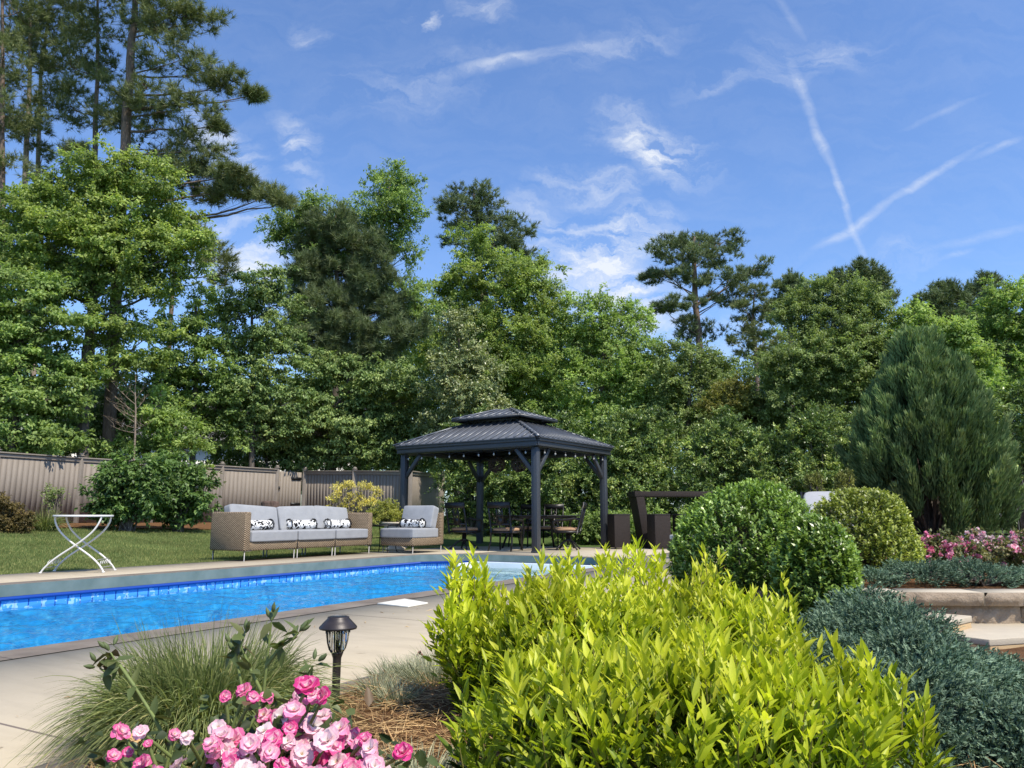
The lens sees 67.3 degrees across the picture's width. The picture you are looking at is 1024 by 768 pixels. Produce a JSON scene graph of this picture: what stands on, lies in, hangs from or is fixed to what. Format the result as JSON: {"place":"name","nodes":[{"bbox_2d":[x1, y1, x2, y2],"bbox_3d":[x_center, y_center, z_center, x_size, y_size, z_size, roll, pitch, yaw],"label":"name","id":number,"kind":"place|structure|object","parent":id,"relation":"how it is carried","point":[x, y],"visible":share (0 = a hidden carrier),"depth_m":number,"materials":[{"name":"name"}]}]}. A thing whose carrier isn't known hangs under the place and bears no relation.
{"place":"outdoors","nodes":[
{"label":"outdoors","id":0,"kind":"place"},
{"bbox_2d":[21,401,348,505],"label":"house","id":1,"kind":"structure","parent":0,"point":[201,456],"depth_m":40.16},
{"bbox_2d":[0,567,548,649],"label":"pool water","id":2,"kind":"structure","parent":0,"point":[248,598],"depth_m":9.25,"materials":[{"name":"blue liquid"}]},
{"bbox_2d":[0,546,716,767],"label":"pool deck","id":3,"kind":"structure","parent":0,"point":[377,633],"depth_m":4.45,"materials":[{"name":"concrete"}]},
{"bbox_2d":[38,515,116,573],"bbox_3d":[-5.900,2.184,10.532,0.810,0.771,0.740,1,-10,-8],"label":"bistro table","id":4,"kind":"object","parent":3,"relation":"on","point":[80,548],"visible":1,"depth_m":10.38,"materials":[{"name":"white metal"}]},
{"bbox_2d":[0,561,575,650],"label":"pool basin","id":5,"kind":"object","parent":3,"relation":"in","point":[35,603],"visible":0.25,"depth_m":10.37,"materials":[{"name":"blue liquid"}]},
{"bbox_2d":[0,561,544,600],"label":"pool waterline tile","id":6,"kind":"object","parent":5,"relation":"attached to","point":[147,586],"visible":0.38,"depth_m":10.53,"materials":[{"name":"blue tile"}]},
{"bbox_2d":[457,561,595,584],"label":"pool steps","id":7,"kind":"structure","parent":5,"relation":"on","point":[507,565],"depth_m":14.65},
{"bbox_2d":[210,504,372,560],"bbox_3d":[-4.036,2.770,14.538,0.880,0.962,3.300,-6,-11,29],"label":"wicker sofa","id":8,"kind":"object","parent":3,"relation":"on","point":[231,527],"visible":0.9,"depth_m":14.00,"materials":[{"name":"grey fabric"}]},
{"bbox_2d":[0,553,649,660],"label":"pool coping","id":9,"kind":"object","parent":3,"relation":"on","point":[8,589],"visible":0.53,"depth_m":9.38,"materials":[{"name":"stone"}]},
{"bbox_2d":[381,522,404,550],"bbox_3d":[-2.600,3.394,17.160,0.660,0.620,0.660,0,-10,0],"label":"urn planter","id":10,"kind":"object","parent":3,"relation":"on","point":[398,548],"visible":0.34,"depth_m":16.95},
{"bbox_2d":[366,497,403,526],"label":"lime shrub","id":11,"kind":"object","parent":10,"relation":"in","point":[389,512],"visible":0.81,"depth_m":17.11,"materials":[{"name":"green plant"}]},
{"bbox_2d":[380,505,443,553],"bbox_3d":[-2.098,3.047,16.186,0.870,0.974,1.080,-6,-11,30],"label":"wicker lounge chair","id":12,"kind":"object","parent":3,"relation":"on","point":[431,532],"visible":0.91,"depth_m":15.99,"materials":[{"name":"grey fabric"}]},
{"bbox_2d":[445,502,482,549],"bbox_3d":[-1.119,3.240,17.562,0.634,1.050,0.723,-6,-11,31],"label":"dining chair","id":13,"kind":"object","parent":3,"relation":"on","point":[465,530],"visible":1,"depth_m":17.40,"materials":[{"name":"black metal"}]},
{"bbox_2d":[393,407,613,552],"bbox_3d":[-0.178,2.233,18.415,4.206,3.334,3.424,-7,-12,35],"label":"gazebo","id":14,"kind":"object","parent":3,"relation":"on","point":[510,429],"visible":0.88,"depth_m":17.99,"materials":[{"name":"paint"}]},
{"bbox_2d":[487,502,523,551],"bbox_3d":[-0.156,3.135,16.917,0.634,1.062,0.723,-4,-11,24],"label":"dining chair","id":15,"kind":"object","parent":3,"relation":"on","point":[511,530],"visible":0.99,"depth_m":16.72,"materials":[{"name":"black metal"}]},
{"bbox_2d":[495,515,579,549],"bbox_3d":[0.620,3.504,18.220,1.750,0.778,1.050,6,-11,-31],"label":"dining table","id":16,"kind":"object","parent":3,"relation":"on","point":[523,517],"visible":0.69,"depth_m":18.02,"materials":[{"name":"metal"}]},
{"bbox_2d":[552,502,586,549],"bbox_3d":[1.308,3.195,17.298,0.723,1.050,0.634,-2,-10,12],"label":"dining chair","id":17,"kind":"object","parent":3,"relation":"on","point":[567,530],"visible":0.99,"depth_m":17.09,"materials":[{"name":"black metal"}]},
{"bbox_2d":[607,514,630,548],"bbox_3d":[2.498,3.443,17.977,0.405,0.800,0.425,3,-10,-16],"label":"wicker stool","id":18,"kind":"object","parent":3,"relation":"on","point":[618,526],"visible":0.82,"depth_m":17.80,"materials":[{"name":"brown wicker"}]},
{"bbox_2d":[647,514,670,548],"bbox_3d":[3.406,3.418,17.829,0.405,0.800,0.425,3,-10,-16],"label":"wicker stool","id":19,"kind":"object","parent":3,"relation":"on","point":[659,529],"visible":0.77,"depth_m":17.65,"materials":[{"name":"brown wicker"}]},
{"bbox_2d":[627,491,712,547],"bbox_3d":[3.876,3.289,18.663,1.980,1.335,0.720,1,-10,-6],"label":"bar table","id":20,"kind":"object","parent":3,"relation":"on","point":[638,506],"visible":0.52,"depth_m":18.39,"materials":[{"name":"brown wicker"}]},
{"bbox_2d":[0,516,1017,574],"bbox_3d":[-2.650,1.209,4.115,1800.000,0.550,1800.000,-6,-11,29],"label":"lawn","id":21,"kind":"structure","parent":0,"point":[495,541],"depth_m":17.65,"materials":[{"name":"plant"}]},
{"bbox_2d":[0,0,55,286],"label":"pine tree","id":22,"kind":"object","parent":21,"relation":"on","point":[10,41],"visible":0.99,"depth_m":27.20,"materials":[{"name":"green plant"}]},
{"bbox_2d":[0,0,92,304],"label":"pine tree","id":23,"kind":"object","parent":21,"relation":"on","point":[31,98],"visible":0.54,"depth_m":29.31,"materials":[{"name":"green plant"}]},
{"bbox_2d":[0,261,114,455],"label":"broadleaf tree","id":24,"kind":"object","parent":21,"relation":"on","point":[25,333],"visible":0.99,"depth_m":22.05,"materials":[{"name":"green plant"}]},
{"bbox_2d":[17,0,108,375],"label":"pine tree","id":25,"kind":"object","parent":21,"relation":"on","point":[40,150],"visible":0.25,"depth_m":30.04,"materials":[{"name":"green plant"}]},
{"bbox_2d":[32,0,155,440],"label":"pine tree","id":26,"kind":"object","parent":21,"relation":"on","point":[102,76],"visible":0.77,"depth_m":28.25,"materials":[{"name":"green plant"}]},
{"bbox_2d":[49,383,150,456],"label":"understory tree","id":27,"kind":"object","parent":21,"relation":"on","point":[96,424],"visible":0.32,"depth_m":25.18,"materials":[{"name":"green plant"}]},
{"bbox_2d":[0,131,221,522],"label":"broadleaf tree","id":28,"kind":"object","parent":21,"relation":"on","point":[106,253],"visible":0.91,"depth_m":23.78,"materials":[{"name":"green plant"}]},
{"bbox_2d":[28,522,210,528],"bbox_3d":[-14.797,3.532,18.651,23.006,0.266,5.086,9,-13,-42],"label":"mulch bed","id":29,"kind":"object","parent":21,"relation":"on","point":[158,525],"visible":0.22,"depth_m":21.23,"materials":[{"name":"brown wood"}]},
{"bbox_2d":[0,491,41,533],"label":"bronze shrub","id":30,"kind":"object","parent":29,"relation":"on","point":[14,520],"visible":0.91,"depth_m":17.04,"materials":[{"name":"brown plant"}]},
{"bbox_2d":[31,502,69,530],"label":"grass tuft","id":31,"kind":"object","parent":29,"relation":"on","point":[45,523],"visible":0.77,"depth_m":17.88,"materials":[{"name":"green plant"}]},
{"bbox_2d":[38,482,69,524],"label":"weed","id":32,"kind":"object","parent":29,"relation":"on","point":[54,502],"visible":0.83,"depth_m":19.33,"materials":[{"name":"green plant"}]},
{"bbox_2d":[99,372,152,459],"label":"bare sapling","id":33,"kind":"object","parent":21,"relation":"on","point":[134,421],"visible":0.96,"depth_m":23.23,"materials":[{"name":"brown wood"}]},
{"bbox_2d":[74,442,187,531],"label":"hydrangea","id":34,"kind":"object","parent":21,"relation":"on","point":[122,486],"visible":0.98,"depth_m":19.09,"materials":[{"name":"green plant"}]},
{"bbox_2d":[0,449,279,522],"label":"board fence","id":35,"kind":"object","parent":21,"relation":"on","point":[24,477],"visible":0.48,"depth_m":21.75,"materials":[{"name":"paint"}]},
{"bbox_2d":[278,471,301,505],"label":"garden gate","id":36,"kind":"structure","parent":35,"relation":"attached to","point":[289,488],"depth_m":27.42,"materials":[{"name":"beige wood"}]},
{"bbox_2d":[70,372,218,470],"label":"sapling tree","id":37,"kind":"object","parent":21,"relation":"on","point":[171,417],"visible":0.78,"depth_m":24.19,"materials":[{"name":"green plant"}]},
{"bbox_2d":[90,350,203,460],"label":"understory tree","id":38,"kind":"object","parent":21,"relation":"on","point":[145,387],"visible":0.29,"depth_m":26.77,"materials":[{"name":"green plant"}]},
{"bbox_2d":[146,445,225,531],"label":"hydrangea","id":39,"kind":"object","parent":21,"relation":"on","point":[193,504],"visible":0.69,"depth_m":20.02,"materials":[{"name":"green plant"}]},
{"bbox_2d":[136,285,263,463],"bbox_3d":[-11.139,0.479,26.778,4.825,8.632,3.171,0,-10,0],"label":"broadleaf tree","id":40,"kind":"object","parent":21,"relation":"on","point":[195,376],"visible":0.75,"depth_m":26.51,"materials":[{"name":"green plant"}]},
{"bbox_2d":[99,0,301,458],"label":"pine tree","id":41,"kind":"object","parent":21,"relation":"on","point":[238,181],"visible":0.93,"depth_m":26.18,"materials":[{"name":"green plant"}]},
{"bbox_2d":[165,210,242,425],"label":"pine tree","id":42,"kind":"object","parent":21,"relation":"on","point":[226,257],"visible":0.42,"depth_m":30.16,"materials":[{"name":"green plant"}]},
{"bbox_2d":[31,659,436,767],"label":"bed edging","id":43,"kind":"object","parent":21,"relation":"on","point":[55,764],"depth_m":2.28,"materials":[{"name":"stone"}]},
{"bbox_2d":[205,261,320,466],"bbox_3d":[-9.054,0.182,27.473,4.337,9.474,3.327,6,-11,-31],"label":"broadleaf tree","id":44,"kind":"object","parent":21,"relation":"on","point":[261,344],"visible":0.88,"depth_m":27.25,"materials":[{"name":"green plant"}]},
{"bbox_2d":[200,422,336,473],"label":"understory tree","id":45,"kind":"object","parent":21,"relation":"on","point":[270,460],"visible":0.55,"depth_m":28.27,"materials":[{"name":"green plant"}]},
{"bbox_2d":[301,467,399,524],"bbox_3d":[-5.589,3.913,26.683,4.860,2.208,0.246,-6,-12,32],"label":"board fence","id":46,"kind":"object","parent":21,"relation":"on","point":[316,489],"visible":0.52,"depth_m":26.89,"materials":[{"name":"paint"}]},
{"bbox_2d":[258,398,443,472],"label":"understory tree","id":47,"kind":"object","parent":21,"relation":"on","point":[429,461],"visible":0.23,"depth_m":28.67,"materials":[{"name":"green plant"}]},
{"bbox_2d":[253,156,449,470],"bbox_3d":[-6.695,-2.053,31.777,8.395,15.308,3.854,0,-10,0],"label":"broadleaf tree","id":48,"kind":"object","parent":21,"relation":"on","point":[393,189],"visible":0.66,"depth_m":32.07,"materials":[{"name":"green plant"}]},
{"bbox_2d":[274,198,433,470],"bbox_3d":[-6.405,-1.119,31.111,6.877,13.245,3.777,0,-10,0],"label":"pine tree","id":49,"kind":"object","parent":21,"relation":"on","point":[339,324],"visible":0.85,"depth_m":30.95,"materials":[{"name":"green plant"}]},
{"bbox_2d":[326,479,384,512],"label":"golden cypress","id":50,"kind":"object","parent":21,"relation":"on","point":[349,506],"visible":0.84,"depth_m":21.24,"materials":[{"name":"yellow plant"}]},
{"bbox_2d":[268,345,446,470],"bbox_3d":[-5.946,1.847,28.935,7.993,6.698,4.382,0,-10,0],"label":"broadleaf tree","id":51,"kind":"object","parent":21,"relation":"on","point":[366,394],"visible":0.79,"depth_m":28.55,"materials":[{"name":"green plant"}]},
{"bbox_2d":[408,467,444,512],"bbox_3d":[-3.105,4.188,28.401,0.176,2.220,5.807,-1,-10,6],"label":"board fence","id":52,"kind":"object","parent":21,"relation":"on","point":[419,483],"visible":0.41,"depth_m":27.61,"materials":[{"name":"paint"}]},
{"bbox_2d":[412,296,515,493],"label":"pear tree","id":53,"kind":"object","parent":21,"relation":"on","point":[461,384],"visible":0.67,"depth_m":27.22,"materials":[{"name":"green plant"}]},
{"bbox_2d":[424,401,525,536],"bbox_3d":[-1.048,2.764,23.581,3.367,4.579,2.518,0,-10,0],"label":"laurel shrub","id":54,"kind":"object","parent":21,"relation":"on","point":[461,473],"visible":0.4,"depth_m":23.18,"materials":[{"name":"green plant"}]},
{"bbox_2d":[431,177,541,340],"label":"pine tree","id":55,"kind":"object","parent":21,"relation":"on","point":[508,220],"visible":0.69,"depth_m":39.68,"materials":[{"name":"green plant"}]},
{"bbox_2d":[402,221,576,516],"bbox_3d":[-0.798,-0.702,33.461,8.076,13.246,4.688,0,-10,0],"label":"broadleaf tree","id":56,"kind":"object","parent":21,"relation":"on","point":[514,287],"visible":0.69,"depth_m":33.44,"materials":[{"name":"green plant"}]},
{"bbox_2d":[5,310,1023,505],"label":"distant wood","id":57,"kind":"object","parent":21,"relation":"on","point":[580,467],"visible":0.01,"depth_m":47.61,"materials":[{"name":"green plant"}]},
{"bbox_2d":[472,406,594,536],"bbox_3d":[0.979,2.868,22.992,3.815,4.468,2.857,-4,-11,23],"label":"laurel shrub","id":58,"kind":"object","parent":21,"relation":"on","point":[556,487],"visible":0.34,"depth_m":22.39,"materials":[{"name":"green plant"}]},
{"bbox_2d":[46,647,1023,767],"bbox_3d":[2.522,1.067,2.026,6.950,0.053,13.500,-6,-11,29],"label":"mulch bed","id":59,"kind":"object","parent":21,"relation":"on","point":[1019,650],"depth_m":2.72,"materials":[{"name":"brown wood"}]},
{"bbox_2d":[7,598,376,767],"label":"fountain grass","id":60,"kind":"object","parent":59,"relation":"on","point":[177,684],"depth_m":2.40,"materials":[{"name":"green plant"}]},
{"bbox_2d":[74,602,439,767],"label":"rose bush","id":61,"kind":"object","parent":59,"relation":"on","point":[293,731],"visible":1,"depth_m":1.39,"materials":[{"name":"pink plant"}]},
{"bbox_2d":[319,615,356,700],"bbox_3d":[-0.688,1.125,3.013,0.149,0.418,0.149,2,-10,-11],"label":"path light","id":62,"kind":"object","parent":59,"relation":"on","point":[343,624],"visible":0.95,"depth_m":3.00,"materials":[{"name":"brown metal"}]},
{"bbox_2d":[341,664,409,695],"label":"dianthus tuft","id":63,"kind":"object","parent":59,"relation":"on","point":[371,682],"visible":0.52,"depth_m":3.13,"materials":[{"name":"green plant"}]},
{"bbox_2d":[352,674,439,708],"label":"dianthus tuft","id":64,"kind":"object","parent":59,"relation":"on","point":[395,694],"visible":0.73,"depth_m":2.93,"materials":[{"name":"green plant"}]},
{"bbox_2d":[367,649,439,681],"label":"dianthus tuft","id":65,"kind":"object","parent":59,"relation":"on","point":[395,667],"visible":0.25,"depth_m":3.40,"materials":[{"name":"green plant"}]},
{"bbox_2d":[386,651,458,688],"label":"dianthus tuft","id":66,"kind":"object","parent":59,"relation":"on","point":[416,676],"visible":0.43,"depth_m":3.22,"materials":[{"name":"green plant"}]},
{"bbox_2d":[379,735,481,767],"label":"dianthus tuft","id":67,"kind":"object","parent":59,"relation":"on","point":[428,765],"visible":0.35,"depth_m":2.12,"materials":[{"name":"plant"}]},
{"bbox_2d":[418,541,705,731],"bbox_3d":[0.220,0.922,2.797,0.978,0.689,0.964,9,-13,-42],"label":"nandina","id":68,"kind":"object","parent":59,"relation":"on","point":[481,627],"visible":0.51,"depth_m":2.70,"materials":[{"name":"green plant"}]},
{"bbox_2d":[540,535,815,657],"bbox_3d":[0.650,0.983,3.167,1.150,0.724,0.928,0,-10,0],"label":"nandina","id":69,"kind":"object","parent":59,"relation":"on","point":[693,597],"visible":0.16,"depth_m":3.08,"materials":[{"name":"green plant"}]},
{"bbox_2d":[436,593,958,767],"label":"nandina","id":70,"kind":"object","parent":59,"relation":"on","point":[711,700],"visible":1,"depth_m":1.83,"materials":[{"name":"green plant"}]},
{"bbox_2d":[666,478,832,614],"bbox_3d":[1.743,1.253,5.633,1.253,1.130,1.143,0,-10,0],"label":"globe shrub","id":71,"kind":"object","parent":59,"relation":"on","point":[746,562],"visible":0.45,"depth_m":5.38,"materials":[{"name":"green plant"}]},
{"bbox_2d":[767,513,864,623],"bbox_3d":[1.865,1.185,4.736,0.590,0.780,0.622,0,-10,0],"label":"globe shrub","id":72,"kind":"object","parent":59,"relation":"on","point":[813,554],"visible":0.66,"depth_m":4.58,"materials":[{"name":"green plant"}]},
{"bbox_2d":[810,486,927,578],"bbox_3d":[2.994,1.376,6.553,0.987,1.007,0.947,0,-10,0],"label":"globe shrub","id":73,"kind":"object","parent":59,"relation":"on","point":[874,543],"visible":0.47,"depth_m":6.33,"materials":[{"name":"green plant"}]},
{"bbox_2d":[755,585,1023,623],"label":"retaining wall","id":74,"kind":"structure","parent":59,"relation":"on","point":[996,606],"depth_m":4.84,"materials":[{"name":"stone"}]},
{"bbox_2d":[769,581,1023,767],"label":"blue juniper","id":75,"kind":"object","parent":59,"relation":"on","point":[936,653],"visible":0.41,"depth_m":2.62,"materials":[{"name":"grey plant"}]},
{"bbox_2d":[889,728,974,767],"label":"blue juniper","id":76,"kind":"object","parent":59,"relation":"on","point":[952,754],"visible":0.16,"depth_m":2.13,"materials":[{"name":"grey plant"}]},
{"bbox_2d":[895,647,1023,767],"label":"blue juniper","id":77,"kind":"object","parent":59,"relation":"on","point":[1004,758],"visible":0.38,"depth_m":2.17,"materials":[{"name":"grey plant"}]},
{"bbox_2d":[548,505,636,544],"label":"hedge shrub","id":78,"kind":"object","parent":21,"relation":"on","point":[590,530],"visible":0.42,"depth_m":19.83,"materials":[{"name":"green plant"}]},
{"bbox_2d":[519,282,669,456],"bbox_3d":[3.495,0.635,32.456,6.875,10.254,3.926,0,-10,0],"label":"broadleaf tree","id":79,"kind":"object","parent":21,"relation":"on","point":[602,372],"visible":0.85,"depth_m":32.29,"materials":[{"name":"green plant"}]},
{"bbox_2d":[566,404,691,534],"bbox_3d":[3.540,2.468,22.688,3.975,4.116,3.290,0,-10,0],"label":"laurel shrub","id":80,"kind":"object","parent":21,"relation":"on","point":[640,460],"visible":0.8,"depth_m":22.31,"materials":[{"name":"green plant"}]},
{"bbox_2d":[624,337,761,498],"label":"broadleaf tree","id":81,"kind":"object","parent":21,"relation":"on","point":[697,377],"visible":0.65,"depth_m":31.11,"materials":[{"name":"green plant"}]},
{"bbox_2d":[634,226,775,420],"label":"pine tree","id":82,"kind":"object","parent":21,"relation":"on","point":[698,244],"visible":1,"depth_m":42.14,"materials":[{"name":"green plant"}]},
{"bbox_2d":[669,404,790,526],"bbox_3d":[6.095,2.447,21.707,3.718,3.888,2.965,0,-10,0],"label":"laurel shrub","id":83,"kind":"object","parent":21,"relation":"on","point":[736,459],"visible":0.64,"depth_m":21.27,"materials":[{"name":"green plant"}]},
{"bbox_2d":[692,370,770,432],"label":"broadleaf tree","id":84,"kind":"object","parent":21,"relation":"on","point":[728,393],"visible":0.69,"depth_m":27.92,"materials":[{"name":"green plant"}]},
{"bbox_2d":[723,281,787,459],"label":"pine tree","id":85,"kind":"object","parent":21,"relation":"on","point":[751,333],"visible":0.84,"depth_m":40.91,"materials":[{"name":"green plant"}]},
{"bbox_2d":[761,267,812,488],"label":"pine tree","id":86,"kind":"object","parent":21,"relation":"on","point":[789,278],"visible":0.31,"depth_m":43.09,"materials":[{"name":"green plant"}]},
{"bbox_2d":[768,398,864,519],"bbox_3d":[8.417,2.326,20.899,3.352,3.935,2.554,0,-10,0],"label":"laurel shrub","id":87,"kind":"object","parent":21,"relation":"on","point":[811,435],"visible":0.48,"depth_m":20.78,"materials":[{"name":"green plant"}]},
{"bbox_2d":[735,269,903,453],"bbox_3d":[11.464,0.389,27.770,7.042,9.282,3.935,0,-10,0],"label":"evergreen tree","id":88,"kind":"object","parent":21,"relation":"on","point":[836,362],"visible":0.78,"depth_m":27.52,"materials":[{"name":"green plant"}]},
{"bbox_2d":[824,254,901,407],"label":"pine tree","id":89,"kind":"object","parent":21,"relation":"on","point":[864,269],"visible":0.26,"depth_m":41.92,"materials":[{"name":"green plant"}]},
{"bbox_2d":[718,544,1023,597],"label":"raised bed","id":90,"kind":"object","parent":21,"relation":"on","point":[912,584],"depth_m":5.54,"materials":[{"name":"beige stone"}]},
{"bbox_2d":[832,322,1023,547],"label":"juniper tree","id":91,"kind":"object","parent":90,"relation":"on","point":[931,447],"visible":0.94,"depth_m":11.81,"materials":[{"name":"green plant"}]},
{"bbox_2d":[860,553,1023,588],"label":"blue juniper","id":92,"kind":"object","parent":90,"relation":"on","point":[928,571],"visible":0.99,"depth_m":5.47,"materials":[{"name":"grey plant"}]},
{"bbox_2d":[908,524,990,569],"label":"rose bush","id":93,"kind":"object","parent":90,"relation":"on","point":[949,546],"visible":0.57,"depth_m":6.98,"materials":[{"name":"pink plant"}]},
{"bbox_2d":[939,523,1018,565],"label":"rose bush","id":94,"kind":"object","parent":90,"relation":"on","point":[979,534],"visible":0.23,"depth_m":7.35,"materials":[{"name":"pink plant"}]},
{"bbox_2d":[973,526,1023,568],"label":"rose bush","id":95,"kind":"object","parent":90,"relation":"on","point":[1014,545],"visible":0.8,"depth_m":6.97,"materials":[{"name":"pink plant"}]},
{"bbox_2d":[884,295,952,339],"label":"broadleaf tree","id":96,"kind":"object","parent":21,"relation":"on","point":[914,315],"visible":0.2,"depth_m":27.67,"materials":[{"name":"green plant"}]},
{"bbox_2d":[901,276,977,346],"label":"pine tree","id":97,"kind":"object","parent":21,"relation":"on","point":[942,296],"visible":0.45,"depth_m":43.69,"materials":[{"name":"green plant"}]},
{"bbox_2d":[919,312,1009,408],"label":"broadleaf tree","id":98,"kind":"object","parent":21,"relation":"on","point":[961,334],"visible":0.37,"depth_m":27.04,"materials":[{"name":"green plant"}]},
{"bbox_2d":[922,612,1023,649],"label":"stone steps","id":99,"kind":"structure","parent":21,"relation":"on","point":[1003,636],"depth_m":4.42,"materials":[{"name":"beige stone"}]},
{"bbox_2d":[951,267,1008,342],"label":"pine tree","id":100,"kind":"object","parent":21,"relation":"on","point":[974,288],"visible":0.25,"depth_m":45.67,"materials":[{"name":"green plant"}]},
{"bbox_2d":[953,274,1023,433],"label":"broadleaf tree","id":101,"kind":"object","parent":21,"relation":"on","point":[1005,324],"visible":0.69,"depth_m":31.46,"materials":[{"name":"green plant"}]},
{"bbox_2d":[985,377,1023,537],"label":"laurel shrub","id":102,"kind":"object","parent":21,"relation":"on","point":[1001,405],"visible":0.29,"depth_m":16.78,"materials":[{"name":"green plant"}]},
{"bbox_2d":[0,0,1023,514],"label":"sky","id":103,"kind":"structure","parent":0,"point":[831,132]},
{"bbox_2d":[802,465,827,495],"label":"shrub","id":104,"kind":"object","parent":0,"point":[815,482],"depth_m":11.18,"materials":[{"name":"green plant"}]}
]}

